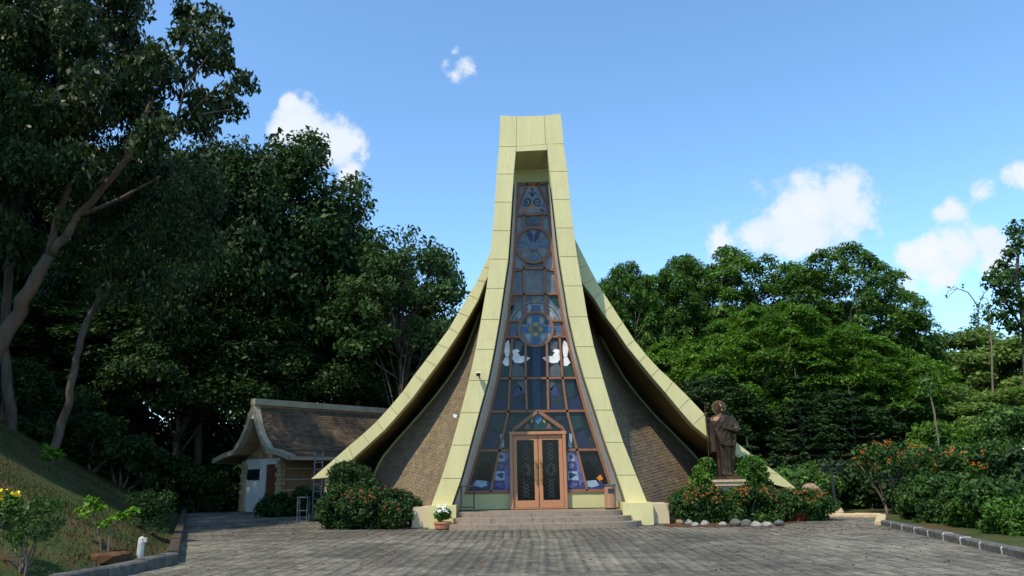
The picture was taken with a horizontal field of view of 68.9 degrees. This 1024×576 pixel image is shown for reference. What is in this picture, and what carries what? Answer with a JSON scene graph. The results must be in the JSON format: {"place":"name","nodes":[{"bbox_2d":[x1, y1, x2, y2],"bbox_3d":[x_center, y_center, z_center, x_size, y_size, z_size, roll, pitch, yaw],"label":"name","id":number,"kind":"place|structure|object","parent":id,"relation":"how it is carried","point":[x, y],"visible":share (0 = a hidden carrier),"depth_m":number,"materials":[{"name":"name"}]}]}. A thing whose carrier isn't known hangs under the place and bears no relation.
{"place":"outdoors","nodes":[
{"label":"outdoors","id":0,"kind":"place"},
{"bbox_2d":[0,405,1023,575],"bbox_3d":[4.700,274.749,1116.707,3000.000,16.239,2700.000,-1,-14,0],"label":"ground","id":1,"kind":"structure","parent":0,"point":[7,568],"depth_m":17.86,"materials":[{"name":"plant"}]},
{"bbox_2d":[0,488,30,525],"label":"yellow flower plant","id":2,"kind":"object","parent":1,"relation":"on","point":[6,497],"visible":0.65,"depth_m":12.60,"materials":[{"name":"green plant"}]},
{"bbox_2d":[0,355,54,421],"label":"undergrowth bush","id":3,"kind":"object","parent":1,"relation":"on","point":[37,377],"visible":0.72,"depth_m":30.80,"materials":[{"name":"green plant"}]},
{"bbox_2d":[0,494,69,575],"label":"lawn shrub","id":4,"kind":"object","parent":1,"relation":"on","point":[22,529],"visible":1,"depth_m":11.34,"materials":[{"name":"green plant"}]},
{"bbox_2d":[2,118,81,241],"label":"broadleaf tree","id":5,"kind":"object","parent":1,"relation":"on","point":[31,199],"visible":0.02,"depth_m":47.65,"materials":[{"name":"green plant"}]},
{"bbox_2d":[3,383,100,443],"bbox_3d":[-20.412,5.422,32.653,4.864,2.799,3.512,-1,-14,0],"label":"undergrowth bush","id":6,"kind":"object","parent":1,"relation":"on","point":[41,430],"visible":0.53,"depth_m":32.51,"materials":[{"name":"green plant"}]},
{"bbox_2d":[39,443,65,463],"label":"plant","id":7,"kind":"object","parent":1,"relation":"on","point":[49,453],"visible":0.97,"depth_m":24.39,"materials":[{"name":"green plant"}]},
{"bbox_2d":[0,289,118,358],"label":"broadleaf tree","id":8,"kind":"object","parent":1,"relation":"on","point":[47,306],"visible":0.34,"depth_m":39.39,"materials":[{"name":"green plant"}]},
{"bbox_2d":[0,144,138,417],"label":"broadleaf tree","id":9,"kind":"object","parent":1,"relation":"on","point":[34,225],"visible":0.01,"depth_m":47.93,"materials":[{"name":"green plant"}]},
{"bbox_2d":[21,383,129,432],"bbox_3d":[-22.066,6.564,37.539,5.067,3.586,3.526,-1,-14,0],"label":"undergrowth bush","id":10,"kind":"object","parent":1,"relation":"on","point":[96,400],"visible":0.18,"depth_m":37.53,"materials":[{"name":"green plant"}]},
{"bbox_2d":[0,0,162,432],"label":"gum tree","id":11,"kind":"object","parent":1,"relation":"on","point":[8,396],"visible":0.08,"depth_m":29.62,"materials":[{"name":"green plant"}]},
{"bbox_2d":[0,417,175,572],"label":"grass","id":12,"kind":"structure","parent":1,"relation":"on","point":[75,470],"depth_m":17.48,"materials":[{"name":"plant"}]},
{"bbox_2d":[47,411,137,472],"bbox_3d":[-19.583,7.102,34.339,4.548,2.937,3.567,5,-15,-22],"label":"undergrowth bush","id":13,"kind":"object","parent":1,"relation":"on","point":[73,442],"visible":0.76,"depth_m":33.70,"materials":[{"name":"green plant"}]},
{"bbox_2d":[9,300,190,449],"bbox_3d":[-23.285,5.141,42.698,9.831,9.436,10.047,6,-16,-24],"label":"broadleaf tree","id":14,"kind":"object","parent":1,"relation":"on","point":[91,359],"visible":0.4,"depth_m":40.00,"materials":[{"name":"green plant"}]},
{"bbox_2d":[72,495,140,563],"bbox_3d":[-7.335,4.322,13.434,1.307,1.201,0.805,-1,-14,0],"label":"sapling","id":15,"kind":"object","parent":1,"relation":"on","point":[113,556],"visible":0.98,"depth_m":13.39,"materials":[{"name":"green plant"}]},
{"bbox_2d":[15,146,218,477],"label":"broadleaf tree","id":16,"kind":"object","parent":1,"relation":"on","point":[59,282],"visible":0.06,"depth_m":43.48,"materials":[{"name":"green plant"}]},
{"bbox_2d":[49,507,186,575],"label":"kerb","id":17,"kind":"structure","parent":1,"relation":"on","point":[170,557],"depth_m":13.04,"materials":[{"name":"concrete"}]},
{"bbox_2d":[75,433,172,490],"bbox_3d":[-18.446,8.203,35.207,4.496,2.694,3.617,-1,-14,0],"label":"undergrowth bush","id":18,"kind":"object","parent":1,"relation":"on","point":[147,457],"visible":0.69,"depth_m":34.88,"materials":[{"name":"green plant"}]},
{"bbox_2d":[0,0,260,359],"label":"gum tree","id":19,"kind":"object","parent":1,"relation":"on","point":[32,35],"visible":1,"depth_m":25.32,"materials":[{"name":"green plant"}]},
{"bbox_2d":[136,536,147,557],"bbox_3d":[-6.899,4.930,13.899,0.162,0.580,0.124,-1,-14,0],"label":"marker post","id":20,"kind":"object","parent":1,"relation":"on","point":[142,540],"visible":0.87,"depth_m":13.89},
{"bbox_2d":[50,148,236,457],"bbox_3d":[-14.528,0.090,29.027,7.775,12.898,5.676,-1,-14,0],"label":"gum tree","id":21,"kind":"object","parent":1,"relation":"on","point":[128,239],"visible":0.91,"depth_m":28.43,"materials":[{"name":"green plant"}]},
{"bbox_2d":[122,487,178,534],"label":"lawn shrub","id":22,"kind":"object","parent":1,"relation":"on","point":[148,511],"visible":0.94,"depth_m":19.07,"materials":[{"name":"green plant"}]},
{"bbox_2d":[119,453,208,504],"bbox_3d":[-17.666,9.794,37.653,4.726,2.890,3.106,-6,-15,20],"label":"undergrowth bush","id":23,"kind":"object","parent":1,"relation":"on","point":[177,470],"visible":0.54,"depth_m":37.38,"materials":[{"name":"green plant"}]},
{"bbox_2d":[90,303,252,459],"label":"broadleaf tree","id":24,"kind":"object","parent":1,"relation":"on","point":[166,369],"visible":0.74,"depth_m":40.04,"materials":[{"name":"green plant"}]},
{"bbox_2d":[158,464,242,512],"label":"undergrowth bush","id":25,"kind":"object","parent":1,"relation":"on","point":[208,504],"visible":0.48,"depth_m":38.82,"materials":[{"name":"green plant"}]},
{"bbox_2d":[129,131,299,510],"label":"broadleaf tree","id":26,"kind":"object","parent":1,"relation":"on","point":[233,163],"visible":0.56,"depth_m":42.80,"materials":[{"name":"green plant"}]},
{"bbox_2d":[192,461,244,510],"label":"undergrowth bush","id":27,"kind":"object","parent":1,"relation":"on","point":[234,470],"visible":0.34,"depth_m":40.05,"materials":[{"name":"green plant"}]},
{"bbox_2d":[166,293,319,505],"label":"broadleaf tree","id":28,"kind":"object","parent":1,"relation":"on","point":[249,386],"visible":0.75,"depth_m":41.51,"materials":[{"name":"green plant"}]},
{"bbox_2d":[202,125,382,351],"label":"broadleaf tree","id":29,"kind":"object","parent":1,"relation":"on","point":[312,244],"visible":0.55,"depth_m":46.56,"materials":[{"name":"green plant"}]},
{"bbox_2d":[251,285,406,407],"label":"broadleaf tree","id":30,"kind":"object","parent":1,"relation":"on","point":[328,384],"visible":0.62,"depth_m":43.70,"materials":[{"name":"green plant"}]},
{"bbox_2d":[264,242,429,325],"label":"broadleaf tree","id":31,"kind":"object","parent":1,"relation":"on","point":[412,276],"depth_m":73.21,"materials":[{"name":"green plant"}]},
{"bbox_2d":[299,220,408,403],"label":"broadleaf tree","id":32,"kind":"object","parent":1,"relation":"on","point":[357,225],"depth_m":51.95,"materials":[{"name":"green plant"}]},
{"bbox_2d":[316,351,423,406],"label":"broadleaf tree","id":33,"kind":"object","parent":1,"relation":"on","point":[412,367],"visible":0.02,"depth_m":53.38,"materials":[{"name":"green plant"}]},
{"bbox_2d":[331,486,422,529],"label":"flower hedge","id":34,"kind":"object","parent":1,"relation":"on","point":[394,505],"visible":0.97,"depth_m":22.81,"materials":[{"name":"green plant"}]},
{"bbox_2d":[309,224,470,406],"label":"airy tree","id":35,"kind":"object","parent":1,"relation":"on","point":[385,271],"visible":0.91,"depth_m":43.69,"materials":[{"name":"green plant"}]},
{"bbox_2d":[365,320,448,407],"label":"broadleaf tree","id":36,"kind":"object","parent":1,"relation":"on","point":[416,358],"visible":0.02,"depth_m":54.35,"materials":[{"name":"green plant"}]},
{"bbox_2d":[0,226,965,503],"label":"undergrowth","id":37,"kind":"object","parent":1,"relation":"on","point":[150,424],"visible":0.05,"depth_m":46.51,"materials":[{"name":"green plant"}]},
{"bbox_2d":[126,510,1023,575],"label":"forecourt","id":38,"kind":"structure","parent":1,"relation":"on","point":[306,553],"depth_m":15.04,"materials":[{"name":"grey stone"}]},
{"bbox_2d":[252,490,298,516],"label":"shrub","id":39,"kind":"object","parent":38,"relation":"on","point":[277,507],"visible":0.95,"depth_m":31.54,"materials":[{"name":"green plant"}]},
{"bbox_2d":[212,398,387,511],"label":"annex house","id":40,"kind":"structure","parent":38,"relation":"on","point":[279,443],"depth_m":37.42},
{"bbox_2d":[265,465,278,502],"bbox_3d":[-11.740,9.771,36.439,0.960,2.200,0.110,-12,-18,38],"label":"door","id":41,"kind":"structure","parent":40,"relation":"in","point":[271,470],"depth_m":36.57,"materials":[{"name":"brown wood"}]},
{"bbox_2d":[296,497,310,521],"bbox_3d":[-7.835,8.301,28.055,0.440,0.883,0.360,-1,-14,0],"label":"trestle","id":42,"kind":"object","parent":38,"relation":"on","point":[306,510],"visible":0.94,"depth_m":27.98,"materials":[{"name":"grey metal"}]},
{"bbox_2d":[286,485,323,515],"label":"shrub","id":43,"kind":"object","parent":38,"relation":"on","point":[300,491],"visible":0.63,"depth_m":31.92,"materials":[{"name":"green plant"}]},
{"bbox_2d":[304,516,410,526],"bbox_3d":[-6.053,8.619,27.683,2.034,0.001,10.668,9,-17,-34],"label":"flower bed","id":44,"kind":"object","parent":38,"relation":"on","point":[384,526],"visible":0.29,"depth_m":24.23,"materials":[{"name":"soil"}]},
{"bbox_2d":[311,451,323,519],"bbox_3d":[-7.430,7.551,28.552,0.350,2.567,0.050,-1,-14,0],"label":"ladder","id":45,"kind":"object","parent":44,"relation":"on","point":[315,462],"visible":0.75,"depth_m":28.57,"materials":[{"name":"grey metal"}]},
{"bbox_2d":[313,482,376,529],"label":"flower hedge","id":46,"kind":"object","parent":44,"relation":"on","point":[323,505],"visible":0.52,"depth_m":23.24,"materials":[{"name":"green plant"}]},
{"bbox_2d":[319,459,381,526],"bbox_3d":[-5.276,6.695,24.203,2.074,2.260,1.369,-1,-14,0],"label":"clipped shrub","id":47,"kind":"object","parent":44,"relation":"on","point":[343,472],"visible":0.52,"depth_m":24.18,"materials":[{"name":"green plant"}]},
{"bbox_2d":[433,503,451,529],"bbox_3d":[-2.059,6.805,22.257,0.574,0.757,0.551,-1,-14,0],"label":"flower pot","id":48,"kind":"object","parent":38,"relation":"on","point":[442,514],"visible":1,"depth_m":22.12,"materials":[{"name":"ceramic"}]},
{"bbox_2d":[447,508,640,529],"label":"entrance steps","id":49,"kind":"structure","parent":38,"relation":"on","point":[538,519],"depth_m":21.99,"materials":[{"name":"brown stone"}]},
{"bbox_2d":[604,484,616,509],"bbox_3d":[3.078,6.538,23.394,0.380,0.760,0.390,-1,-14,0],"label":"waste bin","id":50,"kind":"object","parent":49,"relation":"on","point":[610,495],"visible":1,"depth_m":23.25,"materials":[{"name":"brown wood"}]},
{"bbox_2d":[312,114,794,528],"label":"church","id":51,"kind":"structure","parent":38,"relation":"on","point":[574,396],"depth_m":25.52,"materials":[{"name":"yellow concrete"}]},
{"bbox_2d":[513,435,538,507],"bbox_3d":[0.459,6.081,24.820,0.826,2.330,0.149,-1,-14,0],"label":"door","id":52,"kind":"structure","parent":51,"relation":"in","point":[525,447],"depth_m":24.84,"materials":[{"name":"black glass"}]},
{"bbox_2d":[465,181,610,493],"bbox_3d":[0.809,1.464,26.165,4.940,11.048,0.175,-1,-14,0],"label":"stained glass window","id":53,"kind":"structure","parent":51,"relation":"in","point":[537,369],"depth_m":25.78,"materials":[{"name":"blue glass"}]},
{"bbox_2d":[538,435,563,506],"bbox_3d":[1.298,6.067,24.820,0.806,2.330,0.149,-1,-14,0],"label":"door","id":54,"kind":"structure","parent":51,"relation":"in","point":[550,452],"depth_m":24.84,"materials":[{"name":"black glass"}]},
{"bbox_2d":[186,518,958,571],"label":"fallen leaves","id":55,"kind":"object","parent":38,"relation":"on","point":[804,528],"visible":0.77,"depth_m":19.35,"materials":[{"name":"red plant"}]},
{"bbox_2d":[663,513,805,526],"bbox_3d":[7.931,7.561,24.433,6.799,0.001,6.854,-1,-14,0],"label":"flower bed","id":56,"kind":"object","parent":38,"relation":"on","point":[699,525],"visible":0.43,"depth_m":22.06,"materials":[{"name":"soil"}]},
{"bbox_2d":[665,483,737,523],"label":"flower hedge","id":57,"kind":"object","parent":56,"relation":"on","point":[686,501],"visible":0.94,"depth_m":22.81,"materials":[{"name":"green plant"}]},
{"bbox_2d":[688,456,716,509],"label":"clipped shrub","id":58,"kind":"object","parent":56,"relation":"on","point":[702,474],"visible":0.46,"depth_m":24.16,"materials":[{"name":"green plant"}]},
{"bbox_2d":[710,479,745,508],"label":"plinth","id":59,"kind":"structure","parent":56,"relation":"on","point":[725,485],"depth_m":23.60,"materials":[{"name":"stone"}]},
{"bbox_2d":[704,400,740,479],"bbox_3d":[6.859,4.932,24.343,1.173,2.540,0.683,-1,-14,0],"label":"statue","id":60,"kind":"object","parent":59,"relation":"on","point":[722,429],"visible":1,"depth_m":24.17,"materials":[{"name":"brown metal"}]},
{"bbox_2d":[713,483,793,522],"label":"flower hedge","id":61,"kind":"object","parent":56,"relation":"on","point":[769,499],"visible":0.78,"depth_m":22.86,"materials":[{"name":"green plant"}]},
{"bbox_2d":[734,453,776,516],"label":"clipped shrub","id":62,"kind":"object","parent":56,"relation":"on","point":[752,470],"visible":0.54,"depth_m":24.05,"materials":[{"name":"green plant"}]},
{"bbox_2d":[779,486,841,520],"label":"flower hedge","id":63,"kind":"object","parent":56,"relation":"on","point":[817,504],"visible":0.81,"depth_m":23.21,"materials":[{"name":"green plant"}]},
{"bbox_2d":[825,513,886,524],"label":"kerb path","id":64,"kind":"structure","parent":38,"relation":"on","point":[879,517],"depth_m":24.64,"materials":[{"name":"concrete"}]},
{"bbox_2d":[598,260,677,372],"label":"feathery tree","id":65,"kind":"object","parent":1,"relation":"on","point":[612,287],"visible":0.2,"depth_m":55.62,"materials":[{"name":"green plant"}]},
{"bbox_2d":[616,272,699,386],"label":"feathery tree","id":66,"kind":"object","parent":1,"relation":"on","point":[663,291],"visible":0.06,"depth_m":60.46,"materials":[{"name":"green plant"}]},
{"bbox_2d":[614,255,741,387],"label":"feathery tree","id":67,"kind":"object","parent":1,"relation":"on","point":[675,271],"visible":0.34,"depth_m":57.08,"materials":[{"name":"green plant"}]},
{"bbox_2d":[643,333,766,454],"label":"feathery tree","id":68,"kind":"object","parent":1,"relation":"on","point":[663,358],"visible":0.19,"depth_m":50.59,"materials":[{"name":"green plant"}]},
{"bbox_2d":[659,252,763,355],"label":"feathery tree","id":69,"kind":"object","parent":1,"relation":"on","point":[739,282],"visible":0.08,"depth_m":62.67,"materials":[{"name":"green plant"}]},
{"bbox_2d":[677,374,778,454],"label":"broadleaf tree","id":70,"kind":"object","parent":1,"relation":"on","point":[699,392],"visible":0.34,"depth_m":41.43,"materials":[{"name":"green plant"}]},
{"bbox_2d":[668,244,849,404],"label":"feathery tree","id":71,"kind":"object","parent":1,"relation":"on","point":[729,261],"visible":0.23,"depth_m":58.32,"materials":[{"name":"green plant"}]},
{"bbox_2d":[761,456,797,471],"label":"bush","id":72,"kind":"object","parent":1,"relation":"on","point":[787,462],"visible":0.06,"depth_m":36.63,"materials":[{"name":"green plant"}]},
{"bbox_2d":[683,300,879,458],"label":"feathery tree","id":73,"kind":"object","parent":1,"relation":"on","point":[713,351],"visible":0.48,"depth_m":44.77,"materials":[{"name":"green plant"}]},
{"bbox_2d":[766,368,851,469],"bbox_3d":[13.832,6.982,35.358,4.899,6.404,4.747,-1,-14,0],"label":"conifer","id":74,"kind":"object","parent":1,"relation":"on","point":[804,455],"visible":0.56,"depth_m":35.16,"materials":[{"name":"green plant"}]},
{"bbox_2d":[773,460,846,512],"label":"bush","id":75,"kind":"object","parent":1,"relation":"on","point":[799,476],"visible":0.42,"depth_m":29.18,"materials":[{"name":"green plant"}]},
{"bbox_2d":[820,463,843,512],"bbox_3d":[11.128,6.934,25.843,0.662,1.722,0.510,8,-17,-33],"label":"garden lamp","id":76,"kind":"object","parent":1,"relation":"on","point":[823,466],"visible":0.75,"depth_m":25.92,"materials":[{"name":"black metal"}]},
{"bbox_2d":[744,389,937,460],"bbox_3d":[18.098,8.774,41.528,9.664,5.998,9.188,5,-15,-22],"label":"broadleaf tree","id":77,"kind":"object","parent":1,"relation":"on","point":[879,423],"visible":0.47,"depth_m":39.53,"materials":[{"name":"green plant"}]},
{"bbox_2d":[802,455,879,508],"bbox_3d":[13.734,8.435,31.956,3.608,2.515,3.498,8,-17,-32],"label":"bush","id":78,"kind":"object","parent":1,"relation":"on","point":[849,476],"visible":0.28,"depth_m":30.95,"materials":[{"name":"green plant"}]},
{"bbox_2d":[743,240,941,458],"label":"feathery tree","id":79,"kind":"object","parent":1,"relation":"on","point":[913,320],"visible":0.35,"depth_m":54.26,"materials":[{"name":"green plant"}]},
{"bbox_2d":[757,322,955,460],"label":"feathery tree","id":80,"kind":"object","parent":1,"relation":"on","point":[879,348],"visible":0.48,"depth_m":42.32,"materials":[{"name":"green plant"}]},
{"bbox_2d":[824,384,888,464],"bbox_3d":[17.219,7.679,37.167,4.305,5.803,4.829,-1,-14,0],"label":"conifer","id":81,"kind":"object","parent":1,"relation":"on","point":[854,429],"visible":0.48,"depth_m":37.13,"materials":[{"name":"green plant"}]},
{"bbox_2d":[837,464,911,508],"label":"bush","id":82,"kind":"object","parent":1,"relation":"on","point":[865,488],"visible":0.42,"depth_m":30.67,"materials":[{"name":"green plant"}]},
{"bbox_2d":[834,278,951,418],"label":"feathery tree","id":83,"kind":"object","parent":1,"relation":"on","point":[939,339],"visible":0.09,"depth_m":56.34,"materials":[{"name":"green plant"}]},
{"bbox_2d":[881,477,922,513],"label":"bush","id":84,"kind":"object","parent":1,"relation":"on","point":[889,496],"visible":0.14,"depth_m":26.73,"materials":[{"name":"green plant"}]},
{"bbox_2d":[837,354,968,450],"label":"feathery tree","id":85,"kind":"object","parent":1,"relation":"on","point":[947,374],"visible":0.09,"depth_m":47.70,"materials":[{"name":"green plant"}]},
{"bbox_2d":[847,438,989,513],"bbox_3d":[15.605,7.110,27.973,6.371,2.922,3.618,-1,-14,0],"label":"flowering tree","id":86,"kind":"object","parent":1,"relation":"on","point":[895,464],"visible":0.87,"depth_m":27.57,"materials":[{"name":"green plant"}]},
{"bbox_2d":[909,375,939,444],"bbox_3d":[18.649,6.673,33.326,1.113,5.747,0.755,-1,-14,0],"label":"thin tree","id":87,"kind":"object","parent":1,"relation":"on","point":[926,378],"visible":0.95,"depth_m":33.77,"materials":[{"name":"grey plant"}]},
{"bbox_2d":[912,495,960,523],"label":"shrub","id":88,"kind":"object","parent":1,"relation":"on","point":[928,513],"visible":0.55,"depth_m":22.14,"materials":[{"name":"green plant"}]},
{"bbox_2d":[895,470,985,513],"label":"bush","id":89,"kind":"object","parent":1,"relation":"on","point":[917,487],"visible":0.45,"depth_m":23.47,"materials":[{"name":"green plant"}]},
{"bbox_2d":[903,419,983,478],"bbox_3d":[20.633,8.183,34.988,4.885,4.062,3.606,-1,-14,0],"label":"bush","id":90,"kind":"object","parent":1,"relation":"on","point":[927,434],"visible":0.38,"depth_m":34.80,"materials":[{"name":"green plant"}]},
{"bbox_2d":[881,520,1023,558],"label":"kerb","id":91,"kind":"structure","parent":1,"relation":"on","point":[1005,549],"depth_m":15.29,"materials":[{"name":"concrete"}]},
{"bbox_2d":[922,441,987,478],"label":"bush","id":92,"kind":"object","parent":1,"relation":"on","point":[968,448],"visible":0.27,"depth_m":28.04,"materials":[{"name":"green plant"}]},
{"bbox_2d":[890,384,1023,452],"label":"hill tree","id":93,"kind":"object","parent":1,"relation":"on","point":[959,395],"visible":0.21,"depth_m":41.65,"materials":[{"name":"green plant"}]},
{"bbox_2d":[941,499,983,527],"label":"shrub","id":94,"kind":"object","parent":1,"relation":"on","point":[956,507],"visible":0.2,"depth_m":20.20,"materials":[{"name":"green plant"}]},
{"bbox_2d":[944,284,992,327],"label":"thin tree","id":95,"kind":"object","parent":1,"relation":"on","point":[976,317],"visible":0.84,"depth_m":71.34,"materials":[{"name":"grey plant"}]},
{"bbox_2d":[925,329,1021,386],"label":"hill tree","id":96,"kind":"object","parent":1,"relation":"on","point":[948,336],"visible":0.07,"depth_m":64.39,"materials":[{"name":"green plant"}]},
{"bbox_2d":[932,386,1023,446],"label":"hill tree","id":97,"kind":"object","parent":1,"relation":"on","point":[988,398],"visible":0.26,"depth_m":38.95,"materials":[{"name":"green plant"}]},
{"bbox_2d":[937,325,1022,392],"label":"hill tree","id":98,"kind":"object","parent":1,"relation":"on","point":[967,360],"visible":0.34,"depth_m":61.06,"materials":[{"name":"green plant"}]},
{"bbox_2d":[936,476,1023,530],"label":"bush","id":99,"kind":"object","parent":1,"relation":"on","point":[973,494],"visible":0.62,"depth_m":19.78,"materials":[{"name":"green plant"}]},
{"bbox_2d":[959,331,1022,393],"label":"hill tree","id":100,"kind":"object","parent":1,"relation":"on","point":[1011,382],"visible":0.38,"depth_m":59.38,"materials":[{"name":"green plant"}]},
{"bbox_2d":[984,299,998,391],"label":"thin tree","id":101,"kind":"object","parent":1,"relation":"on","point":[990,343],"visible":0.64,"depth_m":50.41,"materials":[{"name":"grey plant"}]},
{"bbox_2d":[970,404,1023,473],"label":"bush","id":102,"kind":"object","parent":1,"relation":"on","point":[1005,423],"visible":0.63,"depth_m":32.97,"materials":[{"name":"green plant"}]},
{"bbox_2d":[975,495,1023,536],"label":"shrub","id":103,"kind":"object","parent":1,"relation":"on","point":[1007,514],"visible":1,"depth_m":17.97,"materials":[{"name":"green plant"}]},
{"bbox_2d":[979,445,1023,483],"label":"bush","id":104,"kind":"object","parent":1,"relation":"on","point":[1007,464],"visible":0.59,"depth_m":24.47,"materials":[{"name":"green plant"}]},
{"bbox_2d":[980,219,1023,398],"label":"edge tree","id":105,"kind":"object","parent":1,"relation":"on","point":[1009,277],"visible":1,"depth_m":46.68,"materials":[{"name":"green plant"}]},
{"bbox_2d":[983,438,1023,470],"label":"white flower bush","id":106,"kind":"object","parent":1,"relation":"on","point":[992,446],"visible":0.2,"depth_m":26.57,"materials":[{"name":"green plant"}]},
{"bbox_2d":[20,0,1023,423],"label":"sky","id":107,"kind":"structure","parent":0,"point":[788,130],"materials":[{"name":"blue"}]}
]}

